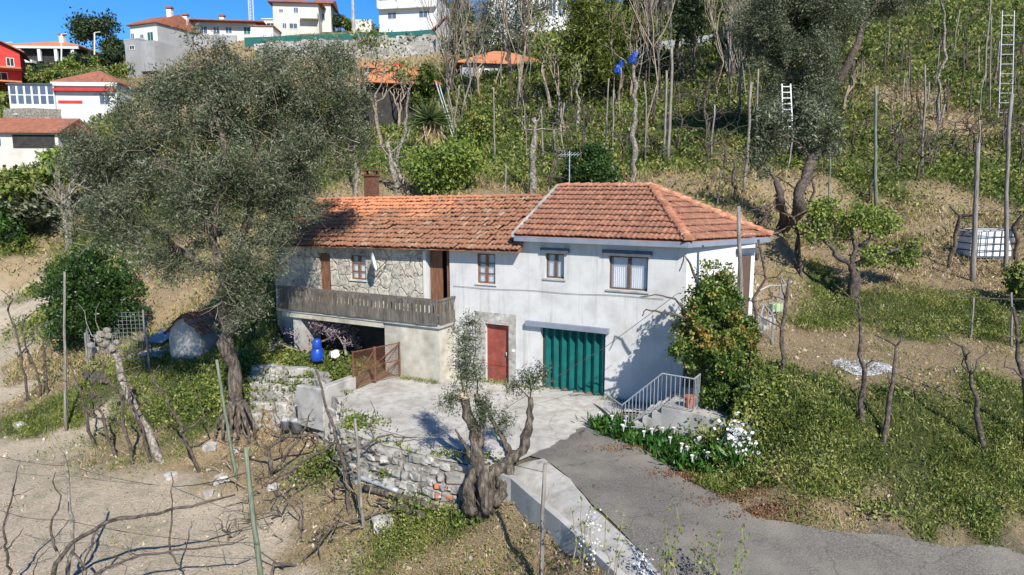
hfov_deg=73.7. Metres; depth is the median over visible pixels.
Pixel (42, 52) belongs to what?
long villa
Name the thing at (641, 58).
bare tree
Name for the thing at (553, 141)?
vine post
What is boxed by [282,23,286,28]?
window
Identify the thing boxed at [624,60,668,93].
grape vine
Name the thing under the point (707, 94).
grape vine
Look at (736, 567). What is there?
budding shoot
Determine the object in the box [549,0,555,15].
window
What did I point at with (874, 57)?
grape vine
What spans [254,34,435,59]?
terrace stone wall
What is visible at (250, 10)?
lattice mast
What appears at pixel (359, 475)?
fence stake
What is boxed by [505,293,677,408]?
trellis wire
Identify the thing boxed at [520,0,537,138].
bare tree
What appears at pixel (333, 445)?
dead vine
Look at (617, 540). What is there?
budding shoot
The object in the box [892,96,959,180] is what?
grape vine
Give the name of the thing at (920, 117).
grape vine
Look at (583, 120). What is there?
vine stake
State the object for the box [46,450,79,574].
grape vine
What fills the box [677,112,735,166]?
grape vine
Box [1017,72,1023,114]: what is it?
grape vine
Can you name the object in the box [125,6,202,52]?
hillside house
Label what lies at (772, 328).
stair head railing
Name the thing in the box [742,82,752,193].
vine post
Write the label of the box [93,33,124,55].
skyline tree
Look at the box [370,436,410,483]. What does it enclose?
ivy
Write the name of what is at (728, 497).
leaf litter
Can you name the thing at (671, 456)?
calla lily
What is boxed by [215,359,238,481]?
leaning stake
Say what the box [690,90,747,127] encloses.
grape vine
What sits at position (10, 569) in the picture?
grape vine
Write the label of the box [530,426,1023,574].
driveway
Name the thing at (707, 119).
grape vine
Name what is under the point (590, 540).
blossoming shrub
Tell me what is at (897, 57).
grape vine
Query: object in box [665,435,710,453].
calla lily
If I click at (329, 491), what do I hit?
dead vine
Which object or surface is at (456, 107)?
vine post
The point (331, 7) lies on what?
house wing
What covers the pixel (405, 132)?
pruned tree
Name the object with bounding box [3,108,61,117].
garden wall
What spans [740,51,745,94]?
vine post
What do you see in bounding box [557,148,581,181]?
television antenna
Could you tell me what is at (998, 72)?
grape vine
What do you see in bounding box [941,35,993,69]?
grape vine
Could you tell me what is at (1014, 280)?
edge bush
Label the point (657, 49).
bare tree
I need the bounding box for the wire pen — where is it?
[84,310,150,369]
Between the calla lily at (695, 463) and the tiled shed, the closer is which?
the calla lily at (695, 463)
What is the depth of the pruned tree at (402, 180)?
37.42 m
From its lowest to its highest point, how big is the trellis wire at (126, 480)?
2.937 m
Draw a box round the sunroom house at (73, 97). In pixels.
[5,71,141,122]
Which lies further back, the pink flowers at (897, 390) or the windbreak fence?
the windbreak fence
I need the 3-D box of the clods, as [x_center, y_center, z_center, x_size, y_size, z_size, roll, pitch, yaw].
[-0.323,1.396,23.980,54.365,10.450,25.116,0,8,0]
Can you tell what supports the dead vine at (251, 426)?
on the ground at (92, 496)
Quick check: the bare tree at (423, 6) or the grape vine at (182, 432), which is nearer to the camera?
the grape vine at (182, 432)
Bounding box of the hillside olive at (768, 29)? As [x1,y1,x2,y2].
[724,0,933,157]
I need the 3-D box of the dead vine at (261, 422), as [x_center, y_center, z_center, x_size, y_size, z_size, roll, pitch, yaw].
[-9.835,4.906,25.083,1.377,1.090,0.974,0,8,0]
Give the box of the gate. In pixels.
[351,342,400,384]
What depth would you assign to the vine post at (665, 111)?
40.95 m
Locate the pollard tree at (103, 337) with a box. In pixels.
[79,301,164,464]
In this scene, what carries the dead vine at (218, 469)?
on the ground at (92, 496)
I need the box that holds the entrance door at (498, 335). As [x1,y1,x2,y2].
[488,324,508,381]
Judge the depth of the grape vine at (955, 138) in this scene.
41.71 m
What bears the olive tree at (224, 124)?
on the ground at (92, 496)
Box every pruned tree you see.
[349,29,368,195]
[374,118,416,193]
[374,147,414,188]
[392,68,410,163]
[514,106,564,193]
[571,57,591,128]
[600,33,668,182]
[611,65,630,103]
[935,0,947,123]
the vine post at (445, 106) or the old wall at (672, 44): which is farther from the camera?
the old wall at (672, 44)
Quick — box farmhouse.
[267,182,773,404]
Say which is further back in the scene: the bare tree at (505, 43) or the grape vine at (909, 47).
the bare tree at (505, 43)
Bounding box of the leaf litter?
[562,435,857,522]
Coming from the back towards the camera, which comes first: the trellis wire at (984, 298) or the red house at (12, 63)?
the red house at (12, 63)
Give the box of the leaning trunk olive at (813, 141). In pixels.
[741,85,849,239]
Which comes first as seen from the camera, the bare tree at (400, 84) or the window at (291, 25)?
the bare tree at (400, 84)
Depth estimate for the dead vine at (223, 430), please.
24.18 m
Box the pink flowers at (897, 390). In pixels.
[867,379,914,399]
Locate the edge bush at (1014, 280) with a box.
[999,258,1023,310]
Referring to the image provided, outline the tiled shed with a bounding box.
[360,62,388,76]
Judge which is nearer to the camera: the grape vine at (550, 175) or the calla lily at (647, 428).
the calla lily at (647, 428)
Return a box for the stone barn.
[432,15,470,53]
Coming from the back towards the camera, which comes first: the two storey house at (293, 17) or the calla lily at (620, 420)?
the two storey house at (293, 17)
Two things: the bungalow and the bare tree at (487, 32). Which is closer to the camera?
the bare tree at (487, 32)
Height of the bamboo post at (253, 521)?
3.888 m
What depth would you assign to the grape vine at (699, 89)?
47.50 m
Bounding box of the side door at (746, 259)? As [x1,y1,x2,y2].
[737,255,750,313]
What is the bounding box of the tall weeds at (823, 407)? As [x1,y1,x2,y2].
[9,265,1023,574]
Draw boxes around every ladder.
[781,84,792,126]
[998,10,1014,116]
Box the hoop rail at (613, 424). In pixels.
[587,411,645,430]
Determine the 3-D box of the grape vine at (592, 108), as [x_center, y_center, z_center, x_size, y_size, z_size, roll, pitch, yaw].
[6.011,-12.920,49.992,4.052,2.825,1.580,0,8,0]
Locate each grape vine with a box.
[0,465,49,574]
[1,290,37,401]
[18,310,47,397]
[33,318,56,393]
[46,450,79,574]
[47,472,235,574]
[51,361,106,448]
[82,359,118,455]
[93,472,247,574]
[108,366,140,464]
[126,371,154,462]
[150,365,204,472]
[230,409,333,475]
[244,457,454,574]
[260,370,416,515]
[486,84,527,125]
[500,71,534,98]
[502,102,550,130]
[515,81,549,104]
[521,97,557,120]
[527,125,593,168]
[531,114,582,150]
[536,92,575,132]
[537,148,574,191]
[546,106,611,151]
[549,103,592,142]
[571,97,615,122]
[583,78,618,105]
[592,114,657,156]
[606,71,636,95]
[615,106,659,146]
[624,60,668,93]
[625,132,675,162]
[631,67,680,124]
[644,54,689,78]
[647,100,715,147]
[659,69,708,122]
[674,42,709,88]
[675,74,729,115]
[675,97,739,138]
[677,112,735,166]
[680,81,720,116]
[680,88,740,137]
[683,45,736,97]
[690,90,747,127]
[705,110,753,168]
[708,149,758,200]
[709,82,765,127]
[742,192,792,260]
[755,94,796,163]
[758,197,831,268]
[788,139,841,203]
[789,108,855,172]
[839,101,889,148]
[856,75,900,116]
[858,150,896,203]
[861,38,886,75]
[863,100,930,155]
[869,64,911,101]
[870,44,913,76]
[870,111,934,156]
[881,20,925,52]
[887,25,927,68]
[892,69,931,102]
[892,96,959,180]
[893,96,948,140]
[896,126,938,173]
[903,122,952,162]
[909,129,965,172]
[911,8,933,42]
[927,29,963,52]
[927,69,969,117]
[930,108,986,153]
[935,107,1002,159]
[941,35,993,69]
[943,40,983,84]
[947,201,1002,266]
[951,101,990,156]
[957,0,993,46]
[960,113,1023,159]
[974,56,1023,93]
[974,90,1022,144]
[977,100,1023,152]
[980,31,1018,64]
[988,104,1023,167]
[996,22,1023,57]
[998,25,1023,70]
[1008,194,1023,262]
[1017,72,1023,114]
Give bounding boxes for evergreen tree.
[617,0,675,81]
[645,0,722,79]
[693,0,762,79]
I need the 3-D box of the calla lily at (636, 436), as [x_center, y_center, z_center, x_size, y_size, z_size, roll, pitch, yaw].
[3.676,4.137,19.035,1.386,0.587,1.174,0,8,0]
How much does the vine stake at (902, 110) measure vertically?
4.950 m
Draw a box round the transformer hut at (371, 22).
[355,20,374,31]
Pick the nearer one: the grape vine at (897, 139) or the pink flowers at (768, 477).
the pink flowers at (768, 477)
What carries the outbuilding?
on the ground at (92, 496)
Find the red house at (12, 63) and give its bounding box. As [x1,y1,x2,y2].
[0,40,29,90]
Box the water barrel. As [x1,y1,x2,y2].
[311,338,323,361]
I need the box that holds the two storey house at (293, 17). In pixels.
[267,0,325,35]
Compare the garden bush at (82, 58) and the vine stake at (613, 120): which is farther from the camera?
the garden bush at (82, 58)
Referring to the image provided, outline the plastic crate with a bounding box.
[769,302,782,311]
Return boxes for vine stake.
[460,66,466,108]
[523,100,526,156]
[556,103,564,138]
[560,124,564,156]
[582,105,584,143]
[612,90,614,154]
[618,67,621,122]
[643,81,646,150]
[676,47,683,84]
[691,31,694,80]
[703,103,706,150]
[710,104,715,157]
[787,130,793,168]
[848,69,856,112]
[877,82,880,128]
[883,36,885,74]
[890,91,893,145]
[896,78,904,157]
[906,57,909,100]
[910,53,912,109]
[923,82,929,111]
[932,104,945,145]
[933,45,939,121]
[937,102,939,133]
[939,79,943,127]
[946,76,948,118]
[952,10,959,54]
[969,81,972,114]
[976,72,985,141]
[977,46,979,74]
[978,120,980,142]
[994,41,999,79]
[1012,71,1015,126]
[1013,57,1016,88]
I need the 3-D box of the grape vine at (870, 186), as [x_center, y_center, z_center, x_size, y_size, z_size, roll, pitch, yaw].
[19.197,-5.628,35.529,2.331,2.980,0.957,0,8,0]
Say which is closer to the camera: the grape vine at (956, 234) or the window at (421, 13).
the grape vine at (956, 234)
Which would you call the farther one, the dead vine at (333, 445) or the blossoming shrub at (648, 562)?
the dead vine at (333, 445)
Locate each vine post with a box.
[435,82,452,134]
[439,85,453,130]
[447,88,456,131]
[453,85,459,134]
[493,88,495,159]
[500,48,501,85]
[504,165,506,193]
[516,56,520,108]
[541,110,543,155]
[553,130,554,152]
[605,78,608,142]
[662,70,667,156]
[666,48,673,161]
[716,171,720,205]
[728,6,732,99]
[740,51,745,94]
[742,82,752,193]
[755,69,758,155]
[798,236,801,276]
[828,155,830,230]
[873,86,877,207]
[888,15,890,51]
[921,64,926,172]
[969,297,974,338]
[970,143,980,281]
[984,0,991,84]
[989,14,991,114]
[1002,94,1013,272]
[1010,292,1012,345]
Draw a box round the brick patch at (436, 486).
[434,483,452,499]
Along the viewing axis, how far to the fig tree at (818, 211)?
24.76 m
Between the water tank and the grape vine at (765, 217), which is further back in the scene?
the water tank
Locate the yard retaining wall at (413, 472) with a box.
[333,394,477,522]
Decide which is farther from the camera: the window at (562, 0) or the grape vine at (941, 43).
the window at (562, 0)
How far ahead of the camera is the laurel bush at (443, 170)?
35.02 m
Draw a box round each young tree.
[757,277,790,374]
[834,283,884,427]
[870,319,909,444]
[936,336,987,453]
[999,307,1023,451]
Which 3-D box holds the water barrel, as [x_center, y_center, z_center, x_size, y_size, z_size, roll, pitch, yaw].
[-7.779,2.488,27.258,0.520,0.900,0.520,0,8,0]
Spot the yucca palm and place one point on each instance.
(428, 118)
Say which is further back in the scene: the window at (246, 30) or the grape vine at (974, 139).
the window at (246, 30)
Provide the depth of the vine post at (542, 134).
42.95 m
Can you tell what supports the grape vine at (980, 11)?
on the ground at (92, 496)
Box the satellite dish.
[370,252,386,271]
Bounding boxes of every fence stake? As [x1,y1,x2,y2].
[353,418,364,529]
[539,464,546,574]
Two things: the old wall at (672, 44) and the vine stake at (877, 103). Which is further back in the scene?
the old wall at (672, 44)
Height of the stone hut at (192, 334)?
2.774 m
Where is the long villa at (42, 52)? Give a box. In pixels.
[9,33,101,67]
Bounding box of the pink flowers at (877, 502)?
[855,490,918,521]
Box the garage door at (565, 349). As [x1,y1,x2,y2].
[543,328,605,395]
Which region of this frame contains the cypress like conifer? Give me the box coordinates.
[540,0,643,104]
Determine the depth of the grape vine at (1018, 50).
53.51 m
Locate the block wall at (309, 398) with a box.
[297,375,355,430]
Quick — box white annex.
[249,25,281,36]
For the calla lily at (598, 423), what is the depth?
20.31 m
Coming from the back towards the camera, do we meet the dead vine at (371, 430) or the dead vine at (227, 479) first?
the dead vine at (227, 479)
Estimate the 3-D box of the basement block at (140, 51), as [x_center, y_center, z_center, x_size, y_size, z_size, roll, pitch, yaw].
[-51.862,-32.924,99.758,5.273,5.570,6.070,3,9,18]
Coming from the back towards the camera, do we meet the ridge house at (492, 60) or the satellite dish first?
the ridge house at (492, 60)
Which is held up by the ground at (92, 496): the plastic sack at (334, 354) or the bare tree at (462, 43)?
the bare tree at (462, 43)
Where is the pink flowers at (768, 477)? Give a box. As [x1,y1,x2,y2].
[747,465,807,490]
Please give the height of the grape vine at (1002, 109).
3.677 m
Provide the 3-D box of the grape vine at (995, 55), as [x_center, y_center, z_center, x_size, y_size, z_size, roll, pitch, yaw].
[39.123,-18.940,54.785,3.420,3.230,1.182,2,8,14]
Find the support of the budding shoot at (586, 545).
on the ground at (92, 496)
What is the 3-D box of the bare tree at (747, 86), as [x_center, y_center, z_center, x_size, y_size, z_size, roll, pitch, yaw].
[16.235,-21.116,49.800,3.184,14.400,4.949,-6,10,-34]
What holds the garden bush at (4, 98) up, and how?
on the ground at (92, 496)
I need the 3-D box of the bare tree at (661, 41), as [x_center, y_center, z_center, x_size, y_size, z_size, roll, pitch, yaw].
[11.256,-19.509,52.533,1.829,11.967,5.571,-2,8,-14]
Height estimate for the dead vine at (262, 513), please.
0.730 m
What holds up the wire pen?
on the ground at (92, 496)
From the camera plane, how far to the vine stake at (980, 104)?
41.65 m
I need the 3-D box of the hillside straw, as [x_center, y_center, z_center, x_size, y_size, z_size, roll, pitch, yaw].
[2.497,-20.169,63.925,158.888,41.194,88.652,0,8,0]
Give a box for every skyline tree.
[61,6,124,49]
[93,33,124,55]
[332,12,346,31]
[341,16,351,30]
[448,0,469,20]
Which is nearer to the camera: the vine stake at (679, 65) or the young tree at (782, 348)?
the young tree at (782, 348)
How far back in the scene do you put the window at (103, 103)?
81.74 m
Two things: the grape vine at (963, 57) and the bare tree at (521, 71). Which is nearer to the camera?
the grape vine at (963, 57)
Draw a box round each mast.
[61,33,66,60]
[248,0,253,19]
[351,0,354,32]
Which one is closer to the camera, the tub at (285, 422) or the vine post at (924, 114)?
the tub at (285, 422)
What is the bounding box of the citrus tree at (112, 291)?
[29,238,151,355]
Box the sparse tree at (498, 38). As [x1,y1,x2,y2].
[451,0,564,68]
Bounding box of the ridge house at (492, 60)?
[453,51,537,81]
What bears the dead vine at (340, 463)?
on the ground at (92, 496)
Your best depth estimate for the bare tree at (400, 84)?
58.77 m
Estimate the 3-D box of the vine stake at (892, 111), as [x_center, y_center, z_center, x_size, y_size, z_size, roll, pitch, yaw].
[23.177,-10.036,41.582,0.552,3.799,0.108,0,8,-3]
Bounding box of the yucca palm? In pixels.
[402,96,457,150]
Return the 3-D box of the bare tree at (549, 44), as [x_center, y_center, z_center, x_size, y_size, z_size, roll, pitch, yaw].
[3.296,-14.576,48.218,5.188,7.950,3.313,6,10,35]
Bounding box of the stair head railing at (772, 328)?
[759,304,774,343]
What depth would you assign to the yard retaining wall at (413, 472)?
18.56 m
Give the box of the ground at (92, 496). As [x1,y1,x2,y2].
[0,0,1023,574]
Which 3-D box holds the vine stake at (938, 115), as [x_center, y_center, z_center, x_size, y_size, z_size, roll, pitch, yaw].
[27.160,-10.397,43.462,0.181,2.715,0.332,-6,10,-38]
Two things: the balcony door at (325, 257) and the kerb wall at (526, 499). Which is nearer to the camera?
the kerb wall at (526, 499)
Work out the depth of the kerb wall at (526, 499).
15.18 m
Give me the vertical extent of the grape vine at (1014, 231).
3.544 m
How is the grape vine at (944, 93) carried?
on the ground at (92, 496)
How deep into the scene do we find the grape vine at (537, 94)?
57.01 m
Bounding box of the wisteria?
[268,317,364,355]
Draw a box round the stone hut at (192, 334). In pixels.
[162,305,220,362]
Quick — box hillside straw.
[0,0,1023,477]
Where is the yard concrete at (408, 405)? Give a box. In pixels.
[342,376,649,465]
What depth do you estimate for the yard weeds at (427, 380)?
23.95 m
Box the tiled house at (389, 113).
[353,65,441,129]
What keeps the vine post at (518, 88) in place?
on the ground at (92, 496)
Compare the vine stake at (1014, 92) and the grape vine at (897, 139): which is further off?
the vine stake at (1014, 92)
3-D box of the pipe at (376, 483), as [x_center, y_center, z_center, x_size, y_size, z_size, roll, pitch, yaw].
[-3.763,5.462,19.055,1.571,0.189,0.160,5,10,33]
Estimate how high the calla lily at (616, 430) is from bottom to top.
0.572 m
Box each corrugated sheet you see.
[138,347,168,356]
[144,328,169,342]
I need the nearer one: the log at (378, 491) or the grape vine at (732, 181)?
the log at (378, 491)
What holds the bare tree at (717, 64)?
on the ground at (92, 496)
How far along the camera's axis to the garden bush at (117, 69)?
97.45 m
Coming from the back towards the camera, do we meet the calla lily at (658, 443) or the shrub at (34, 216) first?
the shrub at (34, 216)
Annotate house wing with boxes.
[314,0,338,31]
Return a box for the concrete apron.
[514,458,660,574]
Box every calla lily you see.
[575,411,618,430]
[596,417,641,441]
[604,410,641,426]
[619,428,654,449]
[630,418,658,440]
[643,430,686,455]
[646,427,688,444]
[652,442,697,469]
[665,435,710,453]
[676,442,717,472]
[692,441,719,466]
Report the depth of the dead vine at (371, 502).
18.28 m
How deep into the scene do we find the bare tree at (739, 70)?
44.97 m
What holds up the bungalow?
on the ground at (92, 496)
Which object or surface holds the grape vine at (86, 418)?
on the ground at (92, 496)
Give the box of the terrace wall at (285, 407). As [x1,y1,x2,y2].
[246,364,346,446]
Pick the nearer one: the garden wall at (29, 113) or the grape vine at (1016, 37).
the grape vine at (1016, 37)
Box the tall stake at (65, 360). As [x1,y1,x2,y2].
[63,271,67,430]
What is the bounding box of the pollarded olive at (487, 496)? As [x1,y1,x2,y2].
[433,307,555,522]
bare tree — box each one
[31,155,90,253]
[326,19,417,148]
[363,43,419,129]
[419,0,493,121]
[421,0,471,133]
[430,5,470,90]
[433,0,464,126]
[434,0,499,100]
[441,1,467,69]
[455,0,478,79]
[457,0,497,117]
[464,0,476,99]
[493,0,520,86]
[497,0,532,110]
[498,0,530,96]
[512,0,567,85]
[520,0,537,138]
[520,0,565,109]
[527,23,589,132]
[560,0,570,38]
[597,0,623,105]
[613,1,663,100]
[629,0,674,137]
[636,0,657,93]
[639,0,667,112]
[643,0,671,98]
[651,0,674,103]
[690,1,696,73]
[690,1,701,67]
[702,0,725,101]
[703,0,752,89]
[713,2,741,73]
[721,0,741,121]
[727,0,751,113]
[734,0,749,123]
[734,19,752,98]
[736,1,751,96]
[837,27,876,117]
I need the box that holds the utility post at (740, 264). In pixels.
[737,206,743,315]
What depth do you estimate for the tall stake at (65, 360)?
26.94 m
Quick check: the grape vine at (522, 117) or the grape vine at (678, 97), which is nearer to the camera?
the grape vine at (678, 97)
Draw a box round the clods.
[2,182,1023,574]
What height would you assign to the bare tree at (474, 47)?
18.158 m
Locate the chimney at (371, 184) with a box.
[360,169,381,200]
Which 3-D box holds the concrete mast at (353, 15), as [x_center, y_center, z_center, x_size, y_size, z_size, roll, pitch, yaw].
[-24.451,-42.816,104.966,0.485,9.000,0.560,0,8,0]
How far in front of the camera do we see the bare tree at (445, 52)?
52.47 m
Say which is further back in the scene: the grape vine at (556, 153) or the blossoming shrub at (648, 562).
the grape vine at (556, 153)
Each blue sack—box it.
[614,60,622,73]
[628,50,637,63]
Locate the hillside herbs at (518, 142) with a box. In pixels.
[0,0,1023,394]
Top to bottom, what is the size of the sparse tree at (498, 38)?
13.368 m
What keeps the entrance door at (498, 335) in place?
in the farmhouse
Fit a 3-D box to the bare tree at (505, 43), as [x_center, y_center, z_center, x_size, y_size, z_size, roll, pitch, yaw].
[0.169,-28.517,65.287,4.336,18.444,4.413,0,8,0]
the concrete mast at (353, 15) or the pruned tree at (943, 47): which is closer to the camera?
the pruned tree at (943, 47)
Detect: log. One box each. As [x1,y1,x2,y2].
[80,369,105,373]
[82,371,107,375]
[83,374,107,379]
[85,377,108,382]
[362,485,435,510]
[376,498,425,518]
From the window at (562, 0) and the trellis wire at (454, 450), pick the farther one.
the window at (562, 0)
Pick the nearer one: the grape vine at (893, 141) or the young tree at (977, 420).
the young tree at (977, 420)
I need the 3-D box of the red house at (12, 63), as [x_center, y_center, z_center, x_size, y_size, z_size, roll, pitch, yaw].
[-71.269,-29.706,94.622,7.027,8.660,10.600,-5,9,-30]
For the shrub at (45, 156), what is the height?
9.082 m
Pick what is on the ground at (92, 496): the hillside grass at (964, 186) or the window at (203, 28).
the hillside grass at (964, 186)
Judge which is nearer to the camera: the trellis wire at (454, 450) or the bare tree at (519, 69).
the trellis wire at (454, 450)
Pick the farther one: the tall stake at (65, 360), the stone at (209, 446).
the tall stake at (65, 360)
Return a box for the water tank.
[957,228,1016,260]
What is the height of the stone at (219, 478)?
0.311 m
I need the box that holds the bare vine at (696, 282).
[640,255,698,322]
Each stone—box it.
[13,421,23,427]
[162,471,177,480]
[202,441,218,451]
[203,489,213,497]
[213,473,228,485]
[233,447,241,452]
[266,483,279,491]
[371,514,393,533]
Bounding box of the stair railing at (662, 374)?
[604,373,700,423]
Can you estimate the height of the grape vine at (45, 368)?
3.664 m
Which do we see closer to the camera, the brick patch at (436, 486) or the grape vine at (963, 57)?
the brick patch at (436, 486)
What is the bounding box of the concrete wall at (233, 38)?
[194,34,236,50]
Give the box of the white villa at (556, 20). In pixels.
[488,0,570,47]
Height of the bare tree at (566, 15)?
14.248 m
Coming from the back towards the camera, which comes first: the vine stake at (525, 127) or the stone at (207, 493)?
the vine stake at (525, 127)
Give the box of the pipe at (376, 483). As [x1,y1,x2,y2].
[355,474,398,492]
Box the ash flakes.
[830,357,896,373]
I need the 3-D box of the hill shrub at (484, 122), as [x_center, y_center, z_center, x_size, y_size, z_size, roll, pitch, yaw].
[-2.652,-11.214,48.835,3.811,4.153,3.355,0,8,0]
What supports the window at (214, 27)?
in the bungalow
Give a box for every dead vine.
[192,453,273,481]
[199,513,257,540]
[206,420,237,445]
[206,466,246,487]
[223,492,300,515]
[227,409,264,440]
[227,485,261,505]
[233,471,287,522]
[235,462,272,490]
[240,419,282,456]
[242,438,304,493]
[247,404,264,436]
[247,480,304,524]
[256,491,282,541]
[263,400,291,437]
[263,480,314,499]
[268,457,319,481]
[276,415,301,446]
[277,490,345,543]
[288,518,348,544]
[297,425,317,447]
[301,453,328,489]
[301,470,350,501]
[308,436,385,448]
[321,500,343,532]
[322,448,356,474]
[334,478,391,528]
[340,458,386,528]
[368,401,383,455]
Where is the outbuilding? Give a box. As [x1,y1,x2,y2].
[0,118,92,171]
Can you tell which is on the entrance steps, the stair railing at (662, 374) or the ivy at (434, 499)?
the stair railing at (662, 374)
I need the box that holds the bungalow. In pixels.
[189,14,266,41]
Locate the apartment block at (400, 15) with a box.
[377,0,449,31]
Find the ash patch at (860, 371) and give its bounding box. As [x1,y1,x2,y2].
[832,359,891,375]
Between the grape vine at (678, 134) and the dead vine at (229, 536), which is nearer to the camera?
the dead vine at (229, 536)
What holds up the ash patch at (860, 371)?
on the ground at (92, 496)
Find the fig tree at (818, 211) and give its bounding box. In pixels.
[791,195,927,300]
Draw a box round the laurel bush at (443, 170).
[399,119,500,200]
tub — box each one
[279,418,290,429]
[290,418,302,432]
[353,342,362,352]
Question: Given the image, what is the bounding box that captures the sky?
[0,0,622,51]
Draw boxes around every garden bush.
[0,91,9,107]
[0,203,29,249]
[23,69,43,82]
[29,62,61,73]
[37,65,64,82]
[50,55,81,69]
[66,50,96,67]
[88,55,103,66]
[97,45,125,67]
[103,61,136,77]
[331,60,354,76]
[353,37,379,47]
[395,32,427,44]
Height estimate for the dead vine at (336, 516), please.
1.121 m
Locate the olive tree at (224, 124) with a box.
[44,22,382,446]
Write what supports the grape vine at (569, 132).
on the ground at (92, 496)
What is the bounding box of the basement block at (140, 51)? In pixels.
[124,38,186,77]
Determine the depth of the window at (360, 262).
27.87 m
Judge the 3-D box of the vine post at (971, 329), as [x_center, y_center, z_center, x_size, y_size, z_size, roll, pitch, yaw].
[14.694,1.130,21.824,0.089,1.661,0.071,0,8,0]
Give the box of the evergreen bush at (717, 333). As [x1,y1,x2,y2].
[664,258,763,414]
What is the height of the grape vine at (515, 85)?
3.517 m
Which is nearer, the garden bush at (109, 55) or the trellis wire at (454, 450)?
the trellis wire at (454, 450)
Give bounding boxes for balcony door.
[321,253,330,301]
[430,250,442,314]
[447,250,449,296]
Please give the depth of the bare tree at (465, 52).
56.95 m
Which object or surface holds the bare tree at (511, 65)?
on the ground at (92, 496)
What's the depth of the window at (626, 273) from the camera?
22.57 m
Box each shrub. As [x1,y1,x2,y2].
[0,161,70,237]
[0,180,64,231]
[34,144,84,235]
[70,162,145,211]
[449,102,500,149]
[579,509,602,570]
[631,548,658,574]
[697,411,769,471]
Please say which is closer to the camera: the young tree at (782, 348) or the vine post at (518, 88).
the young tree at (782, 348)
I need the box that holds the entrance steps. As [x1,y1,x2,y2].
[631,314,775,441]
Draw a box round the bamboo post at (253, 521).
[243,446,262,574]
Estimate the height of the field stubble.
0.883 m
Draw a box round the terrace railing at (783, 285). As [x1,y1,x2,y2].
[756,277,786,315]
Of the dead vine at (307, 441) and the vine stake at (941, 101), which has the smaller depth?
the dead vine at (307, 441)
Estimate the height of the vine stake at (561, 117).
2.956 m
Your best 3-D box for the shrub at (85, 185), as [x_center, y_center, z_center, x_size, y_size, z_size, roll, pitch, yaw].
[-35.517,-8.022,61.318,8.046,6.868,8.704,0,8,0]
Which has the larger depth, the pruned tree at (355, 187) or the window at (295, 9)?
the window at (295, 9)
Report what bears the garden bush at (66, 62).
on the ground at (92, 496)
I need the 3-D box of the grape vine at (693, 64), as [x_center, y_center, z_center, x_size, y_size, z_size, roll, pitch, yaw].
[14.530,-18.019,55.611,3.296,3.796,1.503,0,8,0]
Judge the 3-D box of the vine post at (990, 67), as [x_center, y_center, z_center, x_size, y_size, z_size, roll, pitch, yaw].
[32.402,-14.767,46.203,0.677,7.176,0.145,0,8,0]
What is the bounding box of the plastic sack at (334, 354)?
[329,350,339,357]
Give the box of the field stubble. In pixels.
[0,459,320,574]
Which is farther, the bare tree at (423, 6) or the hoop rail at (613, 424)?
the bare tree at (423, 6)
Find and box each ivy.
[83,354,308,449]
[153,369,287,419]
[155,332,363,382]
[261,355,382,397]
[271,407,397,493]
[367,445,502,533]
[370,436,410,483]
[422,450,499,536]
[662,357,828,480]
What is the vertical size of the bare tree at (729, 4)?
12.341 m
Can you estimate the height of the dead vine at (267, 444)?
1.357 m
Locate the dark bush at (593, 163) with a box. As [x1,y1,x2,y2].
[557,136,625,182]
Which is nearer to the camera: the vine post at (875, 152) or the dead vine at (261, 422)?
the dead vine at (261, 422)
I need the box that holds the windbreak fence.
[244,29,434,46]
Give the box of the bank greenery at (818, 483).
[2,193,1023,574]
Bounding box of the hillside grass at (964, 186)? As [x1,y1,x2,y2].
[0,0,1023,407]
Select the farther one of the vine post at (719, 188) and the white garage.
the white garage
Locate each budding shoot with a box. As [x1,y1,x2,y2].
[570,482,597,574]
[599,509,627,574]
[656,527,683,574]
[662,504,684,574]
[689,522,712,574]
[703,530,723,574]
[731,523,750,574]
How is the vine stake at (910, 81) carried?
on the ground at (92, 496)
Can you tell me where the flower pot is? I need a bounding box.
[685,394,695,407]
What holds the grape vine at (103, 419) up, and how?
on the ground at (92, 496)
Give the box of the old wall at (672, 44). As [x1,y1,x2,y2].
[637,35,711,49]
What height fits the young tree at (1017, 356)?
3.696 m
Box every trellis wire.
[0,456,245,486]
[0,510,247,542]
[357,422,542,471]
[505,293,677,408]
[937,332,987,337]
[949,296,1023,299]
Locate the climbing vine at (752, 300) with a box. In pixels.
[743,239,801,347]
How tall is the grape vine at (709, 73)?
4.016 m
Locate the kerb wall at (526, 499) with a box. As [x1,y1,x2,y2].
[495,473,625,574]
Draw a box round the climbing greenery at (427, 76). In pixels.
[410,60,438,110]
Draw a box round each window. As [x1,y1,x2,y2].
[0,72,7,79]
[6,57,14,66]
[99,93,109,104]
[147,31,153,40]
[199,26,207,33]
[213,26,219,33]
[225,27,231,33]
[243,27,250,34]
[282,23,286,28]
[289,23,297,28]
[293,7,297,12]
[349,255,367,281]
[387,12,396,18]
[419,11,427,17]
[475,253,496,285]
[543,253,565,280]
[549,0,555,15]
[558,0,565,14]
[606,256,648,293]
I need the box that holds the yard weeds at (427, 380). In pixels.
[330,374,651,463]
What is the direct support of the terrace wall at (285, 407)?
on the ground at (92, 496)
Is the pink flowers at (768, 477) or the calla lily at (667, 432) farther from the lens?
the calla lily at (667, 432)
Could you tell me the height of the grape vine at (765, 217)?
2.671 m
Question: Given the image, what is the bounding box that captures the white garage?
[261,18,272,24]
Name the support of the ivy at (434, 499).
on the ground at (92, 496)

